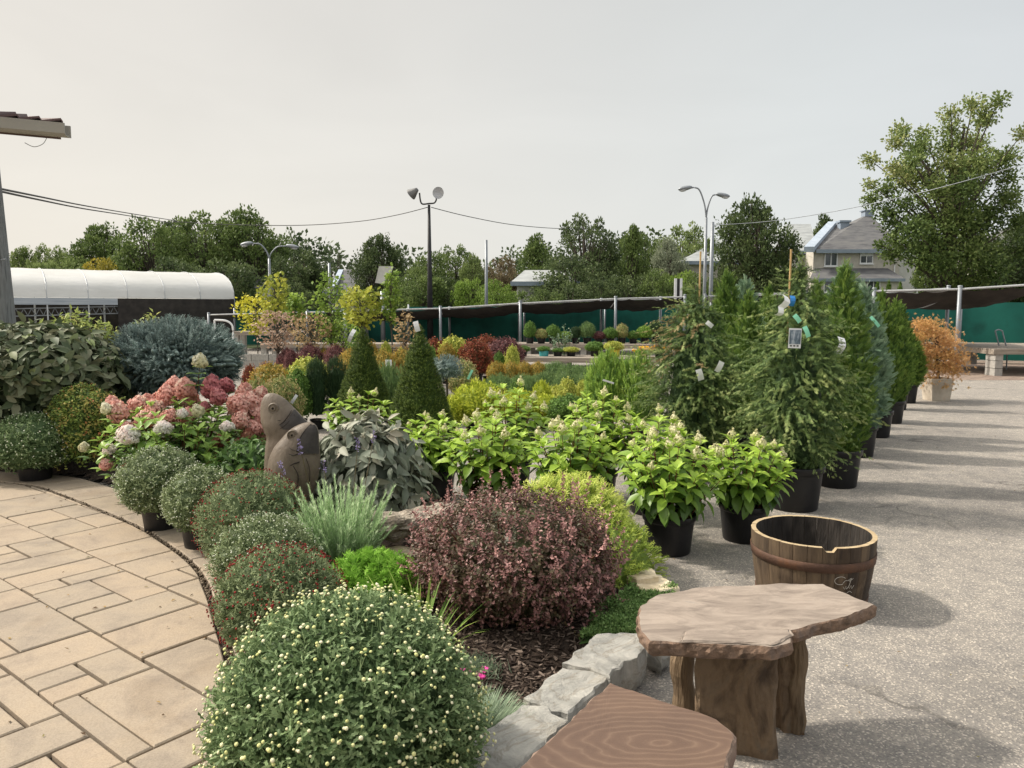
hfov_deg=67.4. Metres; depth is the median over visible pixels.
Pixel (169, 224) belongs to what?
tree
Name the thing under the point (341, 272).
house
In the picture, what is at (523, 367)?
potted shrub
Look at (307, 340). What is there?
young tree
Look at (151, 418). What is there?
panicle hydrangea
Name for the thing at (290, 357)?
potted shrub
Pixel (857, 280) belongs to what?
potted conifer
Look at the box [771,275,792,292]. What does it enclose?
bush
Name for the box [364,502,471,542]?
driftwood log
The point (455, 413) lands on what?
potted shrub
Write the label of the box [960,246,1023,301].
tree
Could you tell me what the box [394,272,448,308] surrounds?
bush
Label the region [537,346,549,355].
potted plant
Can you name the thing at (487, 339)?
potted shrub
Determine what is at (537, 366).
potted shrub
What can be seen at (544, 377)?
potted shrub
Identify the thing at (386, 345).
potted shrub
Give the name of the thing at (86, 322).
tall shrub
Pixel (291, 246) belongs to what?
street lamp
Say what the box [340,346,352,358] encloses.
potted shrub
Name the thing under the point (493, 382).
potted shrub
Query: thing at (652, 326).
potted plant
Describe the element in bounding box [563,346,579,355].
potted plant
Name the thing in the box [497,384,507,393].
potted shrub
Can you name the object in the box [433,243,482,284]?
tree
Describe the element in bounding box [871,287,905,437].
potted conifer
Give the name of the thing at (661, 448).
potted hydrangea
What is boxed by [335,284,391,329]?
young tree
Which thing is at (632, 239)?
tree
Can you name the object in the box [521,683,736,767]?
slab bench
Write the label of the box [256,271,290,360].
young tree
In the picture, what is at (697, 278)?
bush
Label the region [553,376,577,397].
potted shrub
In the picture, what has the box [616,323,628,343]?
potted plant
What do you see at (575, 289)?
bush
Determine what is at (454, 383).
potted shrub
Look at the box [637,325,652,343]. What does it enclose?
potted plant
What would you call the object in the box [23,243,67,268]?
tree
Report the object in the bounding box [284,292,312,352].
young tree
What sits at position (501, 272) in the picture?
tree
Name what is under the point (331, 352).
potted shrub
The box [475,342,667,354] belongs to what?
display bench
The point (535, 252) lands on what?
tree
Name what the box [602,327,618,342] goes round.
potted plant
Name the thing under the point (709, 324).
plant tag
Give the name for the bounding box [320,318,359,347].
young tree
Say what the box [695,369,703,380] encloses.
plant tag
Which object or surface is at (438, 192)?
floodlight mast
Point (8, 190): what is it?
overhead cable
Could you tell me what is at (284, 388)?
potted shrub
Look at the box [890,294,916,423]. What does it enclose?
potted conifer
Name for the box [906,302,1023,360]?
windbreak fence
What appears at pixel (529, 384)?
potted shrub
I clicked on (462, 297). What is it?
bush
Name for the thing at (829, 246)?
townhouse
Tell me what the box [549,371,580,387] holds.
potted shrub
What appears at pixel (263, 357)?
concrete block
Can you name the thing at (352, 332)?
plant tag
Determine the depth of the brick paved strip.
19.83 m
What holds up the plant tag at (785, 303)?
attached to the weeping cypress at (792, 402)
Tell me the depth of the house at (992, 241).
59.32 m
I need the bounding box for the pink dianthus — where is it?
[458,649,511,685]
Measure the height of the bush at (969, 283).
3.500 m
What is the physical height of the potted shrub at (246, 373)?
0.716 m
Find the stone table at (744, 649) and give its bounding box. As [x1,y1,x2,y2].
[636,583,876,760]
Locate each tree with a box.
[9,245,39,267]
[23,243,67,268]
[27,258,82,269]
[54,245,87,267]
[59,221,144,270]
[82,256,118,270]
[106,214,204,271]
[144,215,203,265]
[150,255,204,272]
[162,209,243,276]
[188,256,268,309]
[200,203,297,283]
[231,293,271,353]
[247,310,304,356]
[253,239,283,277]
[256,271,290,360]
[262,249,327,304]
[279,312,336,349]
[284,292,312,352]
[301,259,327,309]
[308,271,351,346]
[316,251,347,307]
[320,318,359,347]
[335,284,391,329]
[347,232,406,309]
[379,262,403,355]
[390,310,421,352]
[400,249,454,301]
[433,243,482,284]
[457,253,493,303]
[482,254,517,304]
[514,232,553,275]
[526,254,617,299]
[543,212,625,286]
[548,325,579,355]
[614,224,651,293]
[629,228,662,289]
[648,235,691,294]
[650,220,703,270]
[703,191,805,290]
[703,235,720,253]
[726,247,799,292]
[813,214,832,235]
[857,90,1023,289]
[909,263,938,292]
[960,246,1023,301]
[991,211,1023,281]
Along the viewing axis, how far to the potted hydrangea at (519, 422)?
6.74 m
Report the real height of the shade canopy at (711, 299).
2.244 m
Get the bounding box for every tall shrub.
[41,304,120,344]
[133,308,159,394]
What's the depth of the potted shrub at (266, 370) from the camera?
12.23 m
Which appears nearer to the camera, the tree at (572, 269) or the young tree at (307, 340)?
the young tree at (307, 340)
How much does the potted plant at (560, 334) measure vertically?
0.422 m
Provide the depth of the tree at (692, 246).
58.39 m
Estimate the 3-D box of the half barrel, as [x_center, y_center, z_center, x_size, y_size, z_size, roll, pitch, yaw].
[1.675,1.004,4.295,0.658,0.381,0.658,0,5,0]
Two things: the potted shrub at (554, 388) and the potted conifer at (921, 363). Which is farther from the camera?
the potted conifer at (921, 363)
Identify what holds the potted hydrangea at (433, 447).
on the mulch bed
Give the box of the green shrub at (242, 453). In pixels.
[209,434,265,478]
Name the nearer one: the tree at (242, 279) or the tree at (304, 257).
the tree at (242, 279)
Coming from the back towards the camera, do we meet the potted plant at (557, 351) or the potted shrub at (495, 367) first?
the potted plant at (557, 351)
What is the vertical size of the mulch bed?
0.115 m
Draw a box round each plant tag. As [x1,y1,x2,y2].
[290,394,297,403]
[347,329,355,341]
[413,321,419,331]
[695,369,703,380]
[705,321,713,327]
[714,360,723,372]
[775,307,783,315]
[779,295,789,308]
[788,328,801,347]
[789,295,795,305]
[792,314,801,322]
[802,326,810,337]
[837,337,845,352]
[870,316,879,326]
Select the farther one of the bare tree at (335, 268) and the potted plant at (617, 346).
the bare tree at (335, 268)
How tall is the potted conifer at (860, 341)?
2.086 m
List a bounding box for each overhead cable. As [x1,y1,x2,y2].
[2,188,175,220]
[2,191,172,223]
[173,207,427,225]
[431,207,564,228]
[720,164,1023,224]
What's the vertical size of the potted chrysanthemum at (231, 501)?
0.652 m
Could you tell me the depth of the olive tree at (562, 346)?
22.22 m
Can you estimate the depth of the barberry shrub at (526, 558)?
3.64 m
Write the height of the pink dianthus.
0.153 m
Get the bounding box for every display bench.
[232,331,303,352]
[260,342,425,353]
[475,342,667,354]
[522,354,665,365]
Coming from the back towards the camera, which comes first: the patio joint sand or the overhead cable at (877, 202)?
the overhead cable at (877, 202)
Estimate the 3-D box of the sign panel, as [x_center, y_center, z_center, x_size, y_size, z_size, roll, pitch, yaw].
[5.801,-2.335,26.935,0.280,2.710,0.110,0,5,0]
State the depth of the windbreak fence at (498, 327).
31.39 m
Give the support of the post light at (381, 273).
on the asphalt ground
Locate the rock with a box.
[375,546,424,556]
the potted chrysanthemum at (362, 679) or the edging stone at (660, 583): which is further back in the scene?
the edging stone at (660, 583)
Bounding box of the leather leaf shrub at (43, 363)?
[0,311,137,425]
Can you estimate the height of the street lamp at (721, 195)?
6.838 m
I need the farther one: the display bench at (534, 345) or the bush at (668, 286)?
the bush at (668, 286)
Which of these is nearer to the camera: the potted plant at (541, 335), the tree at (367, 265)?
the potted plant at (541, 335)
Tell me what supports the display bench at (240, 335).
on the asphalt ground
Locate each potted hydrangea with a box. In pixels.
[321,386,402,438]
[403,409,466,501]
[435,408,534,500]
[480,375,552,488]
[522,415,622,488]
[555,386,639,492]
[606,404,692,515]
[615,420,730,557]
[703,427,797,544]
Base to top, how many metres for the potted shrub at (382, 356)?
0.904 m
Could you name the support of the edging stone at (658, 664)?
on the asphalt ground
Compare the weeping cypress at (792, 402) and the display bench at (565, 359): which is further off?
the display bench at (565, 359)
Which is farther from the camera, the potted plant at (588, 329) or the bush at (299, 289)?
the bush at (299, 289)
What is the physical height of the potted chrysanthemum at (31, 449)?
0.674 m
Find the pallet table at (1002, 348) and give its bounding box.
[924,343,1023,353]
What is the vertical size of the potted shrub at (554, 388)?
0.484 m
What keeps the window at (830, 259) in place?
in the townhouse
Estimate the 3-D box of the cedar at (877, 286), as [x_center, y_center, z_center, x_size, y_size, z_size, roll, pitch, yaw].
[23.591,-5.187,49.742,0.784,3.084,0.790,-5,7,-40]
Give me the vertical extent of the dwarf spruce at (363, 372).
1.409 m
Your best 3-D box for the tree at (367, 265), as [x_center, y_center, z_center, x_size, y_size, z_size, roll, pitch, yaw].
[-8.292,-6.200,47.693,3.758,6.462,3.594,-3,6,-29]
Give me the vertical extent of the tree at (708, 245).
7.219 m
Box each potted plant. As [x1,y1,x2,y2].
[518,345,530,355]
[523,321,535,343]
[535,329,546,343]
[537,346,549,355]
[546,324,560,343]
[552,348,563,355]
[556,331,572,343]
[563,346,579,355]
[570,327,580,343]
[579,321,596,343]
[584,341,604,355]
[592,330,606,342]
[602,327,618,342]
[604,341,623,356]
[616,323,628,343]
[626,330,639,343]
[632,346,650,356]
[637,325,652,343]
[649,320,662,343]
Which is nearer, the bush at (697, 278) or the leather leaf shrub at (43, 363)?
the leather leaf shrub at (43, 363)
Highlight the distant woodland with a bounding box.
[9,225,962,308]
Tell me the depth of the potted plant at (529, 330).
25.05 m
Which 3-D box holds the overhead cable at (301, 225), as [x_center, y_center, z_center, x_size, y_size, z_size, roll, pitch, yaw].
[-8.672,-6.767,31.462,11.512,0.437,0.992,1,6,15]
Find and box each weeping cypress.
[622,251,763,475]
[708,249,895,512]
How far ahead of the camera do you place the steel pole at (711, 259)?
33.57 m
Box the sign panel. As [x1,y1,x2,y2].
[674,278,682,351]
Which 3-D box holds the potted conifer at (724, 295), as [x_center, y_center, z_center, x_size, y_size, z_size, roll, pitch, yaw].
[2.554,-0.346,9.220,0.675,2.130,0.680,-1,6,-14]
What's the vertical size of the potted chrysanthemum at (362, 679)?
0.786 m
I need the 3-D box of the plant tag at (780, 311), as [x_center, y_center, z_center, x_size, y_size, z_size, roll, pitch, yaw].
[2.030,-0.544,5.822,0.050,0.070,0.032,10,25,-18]
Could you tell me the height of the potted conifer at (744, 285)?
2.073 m
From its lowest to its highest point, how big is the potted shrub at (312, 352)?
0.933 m
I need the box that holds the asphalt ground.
[3,348,1023,767]
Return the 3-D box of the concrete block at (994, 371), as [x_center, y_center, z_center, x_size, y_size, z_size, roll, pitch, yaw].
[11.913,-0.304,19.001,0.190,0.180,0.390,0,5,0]
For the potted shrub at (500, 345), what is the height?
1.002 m
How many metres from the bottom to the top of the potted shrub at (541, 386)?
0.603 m
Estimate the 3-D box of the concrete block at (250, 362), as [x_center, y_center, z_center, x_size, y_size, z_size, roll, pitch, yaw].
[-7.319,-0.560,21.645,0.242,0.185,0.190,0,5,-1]
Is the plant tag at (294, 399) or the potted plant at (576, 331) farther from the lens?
the potted plant at (576, 331)
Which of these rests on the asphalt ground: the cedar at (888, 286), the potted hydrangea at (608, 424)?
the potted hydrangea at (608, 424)
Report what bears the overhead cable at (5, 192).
attached to the utility pole at (7, 311)
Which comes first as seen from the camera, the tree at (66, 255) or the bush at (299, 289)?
the bush at (299, 289)
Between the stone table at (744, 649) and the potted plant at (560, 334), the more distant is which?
the potted plant at (560, 334)
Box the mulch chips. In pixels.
[380,499,628,712]
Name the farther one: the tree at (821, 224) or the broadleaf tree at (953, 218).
the tree at (821, 224)
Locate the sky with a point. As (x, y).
(535, 113)
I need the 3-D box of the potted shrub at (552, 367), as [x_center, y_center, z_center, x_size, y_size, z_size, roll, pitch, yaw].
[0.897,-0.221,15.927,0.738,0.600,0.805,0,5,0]
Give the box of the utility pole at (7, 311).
[0,174,15,324]
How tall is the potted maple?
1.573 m
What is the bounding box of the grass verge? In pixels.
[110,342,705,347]
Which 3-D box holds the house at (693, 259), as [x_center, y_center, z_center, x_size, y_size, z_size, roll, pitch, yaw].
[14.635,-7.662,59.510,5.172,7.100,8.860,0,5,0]
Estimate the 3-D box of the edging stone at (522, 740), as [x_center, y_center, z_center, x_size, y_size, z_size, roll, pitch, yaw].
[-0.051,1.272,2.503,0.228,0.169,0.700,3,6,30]
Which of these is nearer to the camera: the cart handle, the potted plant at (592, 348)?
the cart handle
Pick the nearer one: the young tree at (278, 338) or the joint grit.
the joint grit
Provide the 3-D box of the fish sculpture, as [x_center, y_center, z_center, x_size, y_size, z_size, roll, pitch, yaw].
[-1.478,0.473,5.122,0.424,0.813,0.355,0,5,0]
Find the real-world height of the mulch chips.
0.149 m
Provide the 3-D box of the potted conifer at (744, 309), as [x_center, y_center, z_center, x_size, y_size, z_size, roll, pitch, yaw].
[2.523,-0.130,8.226,0.609,1.889,0.623,-5,7,-39]
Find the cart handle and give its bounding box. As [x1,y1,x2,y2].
[995,329,1007,369]
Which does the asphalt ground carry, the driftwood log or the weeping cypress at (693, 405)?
the weeping cypress at (693, 405)
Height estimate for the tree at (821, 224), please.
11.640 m
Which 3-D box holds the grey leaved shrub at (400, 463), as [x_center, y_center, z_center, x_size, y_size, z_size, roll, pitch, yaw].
[-1.037,0.642,5.546,1.015,0.953,1.007,2,6,23]
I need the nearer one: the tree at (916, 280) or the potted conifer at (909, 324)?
the potted conifer at (909, 324)
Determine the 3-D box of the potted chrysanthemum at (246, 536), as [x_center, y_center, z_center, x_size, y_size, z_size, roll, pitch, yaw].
[-1.289,0.947,4.056,0.592,0.540,0.605,0,5,0]
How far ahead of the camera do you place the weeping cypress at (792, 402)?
6.04 m
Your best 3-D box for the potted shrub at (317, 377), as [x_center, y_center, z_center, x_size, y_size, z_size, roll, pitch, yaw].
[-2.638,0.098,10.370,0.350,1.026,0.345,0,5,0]
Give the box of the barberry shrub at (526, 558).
[397,466,637,636]
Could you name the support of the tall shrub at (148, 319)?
on the asphalt ground
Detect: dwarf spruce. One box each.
[333,328,390,421]
[388,325,454,438]
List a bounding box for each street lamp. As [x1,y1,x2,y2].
[240,241,298,300]
[678,185,729,322]
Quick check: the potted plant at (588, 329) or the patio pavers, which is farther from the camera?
the potted plant at (588, 329)
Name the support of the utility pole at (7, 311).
on the asphalt ground
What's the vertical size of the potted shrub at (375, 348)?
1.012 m
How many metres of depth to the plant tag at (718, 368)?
6.76 m
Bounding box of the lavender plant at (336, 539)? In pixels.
[277,430,396,565]
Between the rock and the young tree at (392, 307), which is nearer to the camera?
the rock
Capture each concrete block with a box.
[243,354,251,360]
[247,361,255,367]
[251,354,259,360]
[255,361,263,367]
[260,354,268,360]
[269,354,275,360]
[962,352,976,356]
[962,357,976,364]
[985,360,1002,367]
[985,368,1002,375]
[986,354,1002,360]
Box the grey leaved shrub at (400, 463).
[305,407,442,524]
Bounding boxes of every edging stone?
[470,705,567,767]
[523,668,607,722]
[562,632,646,690]
[627,567,658,584]
[636,574,679,592]
[646,650,670,675]
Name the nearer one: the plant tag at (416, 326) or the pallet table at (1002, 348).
the plant tag at (416, 326)
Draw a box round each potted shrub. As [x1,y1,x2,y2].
[237,373,280,444]
[241,363,256,383]
[247,361,287,385]
[268,372,307,415]
[274,346,293,366]
[283,348,297,369]
[286,365,313,419]
[288,355,325,389]
[294,341,323,362]
[305,356,328,429]
[322,342,346,367]
[325,354,348,427]
[337,352,352,375]
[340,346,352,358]
[367,340,378,354]
[374,348,398,368]
[377,359,404,423]
[379,340,391,354]
[392,347,407,372]
[426,341,437,358]
[429,336,441,377]
[435,335,465,358]
[438,341,455,383]
[443,395,463,433]
[445,357,479,395]
[450,377,505,431]
[457,337,494,380]
[476,334,495,348]
[482,372,513,389]
[483,356,494,381]
[486,361,503,379]
[488,335,526,363]
[488,379,499,390]
[493,350,504,364]
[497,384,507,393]
[501,360,517,378]
[501,388,535,425]
[503,343,519,365]
[507,373,531,383]
[507,377,527,391]
[515,360,531,377]
[524,374,536,393]
[529,361,545,375]
[530,392,554,428]
[531,370,557,384]
[531,378,552,394]
[542,361,566,378]
[546,393,588,428]
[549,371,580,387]
[549,383,559,396]
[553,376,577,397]
[554,363,582,378]
[574,364,594,378]
[575,377,587,397]
[582,346,629,439]
[615,347,658,443]
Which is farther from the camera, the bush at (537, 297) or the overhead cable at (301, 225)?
the bush at (537, 297)
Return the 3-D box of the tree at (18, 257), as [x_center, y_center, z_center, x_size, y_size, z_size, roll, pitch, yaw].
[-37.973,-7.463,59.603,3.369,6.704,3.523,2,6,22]
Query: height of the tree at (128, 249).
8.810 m
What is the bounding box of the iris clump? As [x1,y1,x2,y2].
[357,567,492,644]
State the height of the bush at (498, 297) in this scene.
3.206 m
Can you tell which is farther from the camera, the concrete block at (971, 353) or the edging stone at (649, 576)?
the concrete block at (971, 353)
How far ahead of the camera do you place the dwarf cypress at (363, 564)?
3.86 m
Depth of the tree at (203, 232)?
57.78 m
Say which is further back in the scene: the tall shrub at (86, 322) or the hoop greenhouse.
the hoop greenhouse
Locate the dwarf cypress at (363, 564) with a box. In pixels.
[327,544,428,606]
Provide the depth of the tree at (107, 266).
46.98 m
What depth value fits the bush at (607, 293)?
39.44 m
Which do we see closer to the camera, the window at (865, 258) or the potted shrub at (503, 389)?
the potted shrub at (503, 389)
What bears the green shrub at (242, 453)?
on the mulch bed
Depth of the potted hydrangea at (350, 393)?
7.67 m
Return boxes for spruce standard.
[434,353,463,396]
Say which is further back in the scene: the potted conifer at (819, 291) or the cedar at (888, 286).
the cedar at (888, 286)
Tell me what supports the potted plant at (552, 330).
on the display bench at (534, 345)
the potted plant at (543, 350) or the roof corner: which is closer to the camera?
the roof corner
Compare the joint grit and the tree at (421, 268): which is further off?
the tree at (421, 268)
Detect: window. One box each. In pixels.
[823,253,838,266]
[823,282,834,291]
[859,253,873,264]
[866,282,880,290]
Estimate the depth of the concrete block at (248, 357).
21.55 m
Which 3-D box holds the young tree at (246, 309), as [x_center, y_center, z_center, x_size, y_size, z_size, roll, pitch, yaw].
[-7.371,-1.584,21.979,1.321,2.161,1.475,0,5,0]
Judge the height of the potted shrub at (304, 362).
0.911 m
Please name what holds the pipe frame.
on the asphalt ground
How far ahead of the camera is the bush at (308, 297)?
41.70 m
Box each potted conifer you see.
[704,269,743,364]
[707,358,747,465]
[725,285,773,460]
[735,273,766,337]
[758,283,783,418]
[804,272,827,344]
[812,257,881,488]
[825,259,864,306]
[854,278,897,457]
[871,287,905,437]
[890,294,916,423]
[899,301,916,409]
[907,327,928,403]
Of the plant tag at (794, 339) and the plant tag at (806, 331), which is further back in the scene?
the plant tag at (806, 331)
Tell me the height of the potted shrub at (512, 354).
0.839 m
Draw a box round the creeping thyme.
[579,580,677,643]
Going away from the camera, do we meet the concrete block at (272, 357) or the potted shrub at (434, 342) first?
the potted shrub at (434, 342)
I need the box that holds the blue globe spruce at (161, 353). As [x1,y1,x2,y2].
[108,314,246,441]
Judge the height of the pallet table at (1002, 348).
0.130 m
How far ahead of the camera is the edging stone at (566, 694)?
2.89 m
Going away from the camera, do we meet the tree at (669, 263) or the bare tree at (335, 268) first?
the tree at (669, 263)
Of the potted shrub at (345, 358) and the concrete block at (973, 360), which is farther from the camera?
the concrete block at (973, 360)
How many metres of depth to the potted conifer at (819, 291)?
8.48 m
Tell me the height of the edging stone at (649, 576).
0.159 m
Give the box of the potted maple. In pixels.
[910,313,978,400]
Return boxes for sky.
[0,0,1023,278]
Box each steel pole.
[328,263,330,302]
[485,240,487,304]
[709,222,713,306]
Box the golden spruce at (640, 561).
[516,469,669,588]
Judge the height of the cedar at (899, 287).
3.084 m
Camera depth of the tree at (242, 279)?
44.00 m
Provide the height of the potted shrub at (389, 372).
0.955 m
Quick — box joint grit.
[0,481,235,677]
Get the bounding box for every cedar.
[875,280,879,289]
[885,279,891,293]
[897,280,902,289]
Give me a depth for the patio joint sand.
3.67 m
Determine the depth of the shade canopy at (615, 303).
27.64 m
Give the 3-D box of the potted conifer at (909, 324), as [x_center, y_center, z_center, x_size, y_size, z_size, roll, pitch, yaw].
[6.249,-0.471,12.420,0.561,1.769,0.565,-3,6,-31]
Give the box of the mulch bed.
[0,425,624,717]
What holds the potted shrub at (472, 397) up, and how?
on the asphalt ground
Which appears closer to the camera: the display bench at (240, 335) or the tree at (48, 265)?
the display bench at (240, 335)
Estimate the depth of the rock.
4.71 m
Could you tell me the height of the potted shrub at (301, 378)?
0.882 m
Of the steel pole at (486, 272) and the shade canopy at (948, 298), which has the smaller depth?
the shade canopy at (948, 298)
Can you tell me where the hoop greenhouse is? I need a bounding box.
[11,268,235,340]
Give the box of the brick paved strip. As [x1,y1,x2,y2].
[925,361,1023,379]
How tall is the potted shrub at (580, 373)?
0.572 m
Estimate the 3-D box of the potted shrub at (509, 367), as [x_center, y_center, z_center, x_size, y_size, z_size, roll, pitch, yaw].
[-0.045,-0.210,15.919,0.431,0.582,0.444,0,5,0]
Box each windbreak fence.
[233,308,407,344]
[408,304,687,349]
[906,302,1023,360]
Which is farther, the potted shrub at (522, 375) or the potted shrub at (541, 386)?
the potted shrub at (522, 375)
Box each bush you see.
[272,282,307,309]
[289,289,319,309]
[379,275,417,308]
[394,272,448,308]
[422,274,471,306]
[450,277,490,306]
[474,278,518,306]
[501,290,537,302]
[529,287,564,304]
[546,281,603,303]
[571,277,623,302]
[603,272,653,300]
[634,268,683,300]
[659,269,698,304]
[679,271,718,326]
[701,277,735,300]
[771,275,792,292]
[931,274,1002,290]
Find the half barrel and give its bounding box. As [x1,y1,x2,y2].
[750,515,877,601]
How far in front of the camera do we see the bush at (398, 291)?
41.31 m
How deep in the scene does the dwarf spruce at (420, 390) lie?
8.87 m
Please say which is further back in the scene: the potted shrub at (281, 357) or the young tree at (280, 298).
the young tree at (280, 298)
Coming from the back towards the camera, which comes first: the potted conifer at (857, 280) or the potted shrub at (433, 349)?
the potted shrub at (433, 349)
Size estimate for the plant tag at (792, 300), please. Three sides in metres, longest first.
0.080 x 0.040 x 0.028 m
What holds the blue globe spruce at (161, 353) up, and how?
on the mulch bed
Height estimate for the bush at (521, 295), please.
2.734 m
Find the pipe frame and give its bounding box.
[213,319,233,338]
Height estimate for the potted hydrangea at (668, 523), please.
0.885 m
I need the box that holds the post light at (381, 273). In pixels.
[375,266,393,341]
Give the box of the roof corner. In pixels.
[0,111,70,146]
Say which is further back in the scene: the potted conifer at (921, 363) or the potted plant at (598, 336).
the potted plant at (598, 336)
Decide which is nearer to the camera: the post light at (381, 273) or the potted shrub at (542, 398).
the potted shrub at (542, 398)
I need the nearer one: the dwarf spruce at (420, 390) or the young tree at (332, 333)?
the dwarf spruce at (420, 390)
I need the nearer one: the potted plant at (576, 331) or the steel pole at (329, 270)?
the potted plant at (576, 331)
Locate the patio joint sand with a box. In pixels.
[0,500,232,767]
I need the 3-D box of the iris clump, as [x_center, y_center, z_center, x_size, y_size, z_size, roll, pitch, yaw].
[-0.425,1.037,3.460,0.729,0.380,0.818,0,5,0]
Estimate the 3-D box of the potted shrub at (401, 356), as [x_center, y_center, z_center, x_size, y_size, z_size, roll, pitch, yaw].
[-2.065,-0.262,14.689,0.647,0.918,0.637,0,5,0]
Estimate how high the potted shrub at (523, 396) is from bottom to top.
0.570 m
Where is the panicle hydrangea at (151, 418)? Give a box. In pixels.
[76,353,267,488]
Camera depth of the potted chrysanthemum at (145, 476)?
5.37 m
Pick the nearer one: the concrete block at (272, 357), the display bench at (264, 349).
the concrete block at (272, 357)
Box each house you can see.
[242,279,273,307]
[322,269,373,309]
[510,270,579,301]
[678,239,738,285]
[770,224,813,278]
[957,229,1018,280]
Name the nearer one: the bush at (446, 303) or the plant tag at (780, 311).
the plant tag at (780, 311)
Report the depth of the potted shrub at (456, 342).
17.12 m
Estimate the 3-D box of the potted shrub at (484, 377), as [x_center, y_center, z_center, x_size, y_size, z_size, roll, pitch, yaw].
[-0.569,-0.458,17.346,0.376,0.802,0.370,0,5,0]
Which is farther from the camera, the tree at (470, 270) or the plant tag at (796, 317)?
the tree at (470, 270)
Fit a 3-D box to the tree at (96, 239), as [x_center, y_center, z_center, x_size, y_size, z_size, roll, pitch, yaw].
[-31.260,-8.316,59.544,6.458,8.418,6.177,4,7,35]
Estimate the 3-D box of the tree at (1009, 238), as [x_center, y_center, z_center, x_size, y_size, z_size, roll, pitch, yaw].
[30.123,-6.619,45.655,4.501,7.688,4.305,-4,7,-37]
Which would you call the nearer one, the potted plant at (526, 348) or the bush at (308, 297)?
the potted plant at (526, 348)
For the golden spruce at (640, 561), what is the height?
0.645 m
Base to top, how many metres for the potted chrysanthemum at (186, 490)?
0.591 m
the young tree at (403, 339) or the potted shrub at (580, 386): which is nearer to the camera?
the potted shrub at (580, 386)
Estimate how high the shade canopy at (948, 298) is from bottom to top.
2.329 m
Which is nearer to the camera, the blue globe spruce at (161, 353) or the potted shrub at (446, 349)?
the blue globe spruce at (161, 353)
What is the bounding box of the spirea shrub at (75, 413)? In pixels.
[42,382,125,470]
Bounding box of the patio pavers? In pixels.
[0,471,244,767]
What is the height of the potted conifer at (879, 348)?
1.958 m
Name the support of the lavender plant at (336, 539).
on the mulch bed
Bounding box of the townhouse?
[803,210,915,294]
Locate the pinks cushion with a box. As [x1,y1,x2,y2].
[471,681,530,735]
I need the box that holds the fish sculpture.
[260,393,319,511]
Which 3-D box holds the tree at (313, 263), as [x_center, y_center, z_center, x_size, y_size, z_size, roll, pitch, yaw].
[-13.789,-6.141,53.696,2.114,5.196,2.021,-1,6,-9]
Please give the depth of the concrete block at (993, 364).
18.85 m
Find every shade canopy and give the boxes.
[207,310,365,338]
[344,294,685,341]
[703,291,826,340]
[871,284,1023,370]
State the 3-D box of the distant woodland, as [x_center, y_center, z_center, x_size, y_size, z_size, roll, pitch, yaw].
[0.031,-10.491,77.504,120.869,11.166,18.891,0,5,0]
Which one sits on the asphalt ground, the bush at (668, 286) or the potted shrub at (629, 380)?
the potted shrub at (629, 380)
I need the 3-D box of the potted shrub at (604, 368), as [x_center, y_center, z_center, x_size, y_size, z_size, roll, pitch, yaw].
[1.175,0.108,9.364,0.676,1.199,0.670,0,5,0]
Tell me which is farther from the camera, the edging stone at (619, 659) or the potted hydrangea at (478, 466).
the potted hydrangea at (478, 466)
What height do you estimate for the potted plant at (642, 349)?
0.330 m
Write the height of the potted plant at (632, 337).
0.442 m
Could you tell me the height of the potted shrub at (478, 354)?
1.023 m
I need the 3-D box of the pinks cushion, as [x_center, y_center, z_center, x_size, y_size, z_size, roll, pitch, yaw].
[-0.143,1.202,2.740,0.514,0.167,0.520,0,5,0]
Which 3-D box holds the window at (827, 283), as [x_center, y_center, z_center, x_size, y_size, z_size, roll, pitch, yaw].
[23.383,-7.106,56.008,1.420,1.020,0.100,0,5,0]
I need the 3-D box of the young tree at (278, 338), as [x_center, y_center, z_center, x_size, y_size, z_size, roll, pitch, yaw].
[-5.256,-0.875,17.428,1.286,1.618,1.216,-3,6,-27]
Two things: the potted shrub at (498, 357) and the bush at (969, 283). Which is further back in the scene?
the bush at (969, 283)
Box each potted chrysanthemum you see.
[0,410,71,481]
[110,444,202,532]
[157,463,233,549]
[190,468,307,560]
[191,580,496,767]
[203,511,325,592]
[206,540,348,656]
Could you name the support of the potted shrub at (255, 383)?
on the asphalt ground
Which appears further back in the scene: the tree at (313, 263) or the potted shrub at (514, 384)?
the tree at (313, 263)
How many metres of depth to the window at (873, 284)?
56.03 m
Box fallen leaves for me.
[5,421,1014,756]
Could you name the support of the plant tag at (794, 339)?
hanging from the weeping cypress at (792, 402)
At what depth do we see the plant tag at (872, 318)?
7.96 m
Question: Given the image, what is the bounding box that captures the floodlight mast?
[407,187,443,341]
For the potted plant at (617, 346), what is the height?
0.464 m
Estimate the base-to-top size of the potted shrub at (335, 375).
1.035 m
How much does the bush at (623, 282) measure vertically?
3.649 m
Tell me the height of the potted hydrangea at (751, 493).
0.791 m

